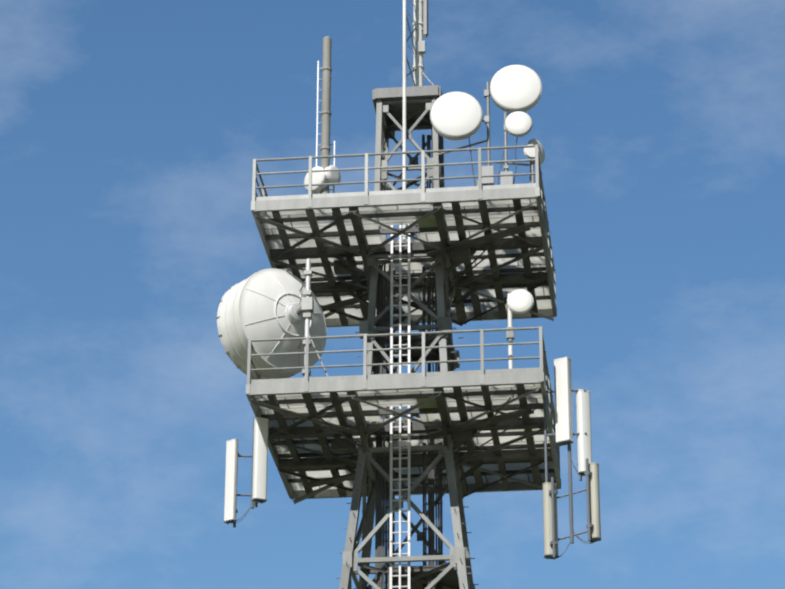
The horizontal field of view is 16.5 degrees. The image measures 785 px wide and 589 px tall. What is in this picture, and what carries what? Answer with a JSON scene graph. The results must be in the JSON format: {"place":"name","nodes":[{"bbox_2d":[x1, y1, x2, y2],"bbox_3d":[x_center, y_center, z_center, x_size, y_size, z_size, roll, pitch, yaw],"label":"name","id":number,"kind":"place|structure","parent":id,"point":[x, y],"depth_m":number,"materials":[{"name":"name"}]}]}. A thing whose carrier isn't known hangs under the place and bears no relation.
{"place":"outdoors","nodes":[
{"label":"outdoors","id":0,"kind":"place"},
{"bbox_2d":[0,0,784,588],"label":"sky","id":1,"kind":"structure","parent":0,"point":[132,132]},
{"bbox_2d":[216,0,600,588],"bbox_3d":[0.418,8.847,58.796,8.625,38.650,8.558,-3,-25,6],"label":"tower","id":2,"kind":"structure","parent":0,"point":[481,250],"depth_m":61.02,"materials":[{"name":"metal"}]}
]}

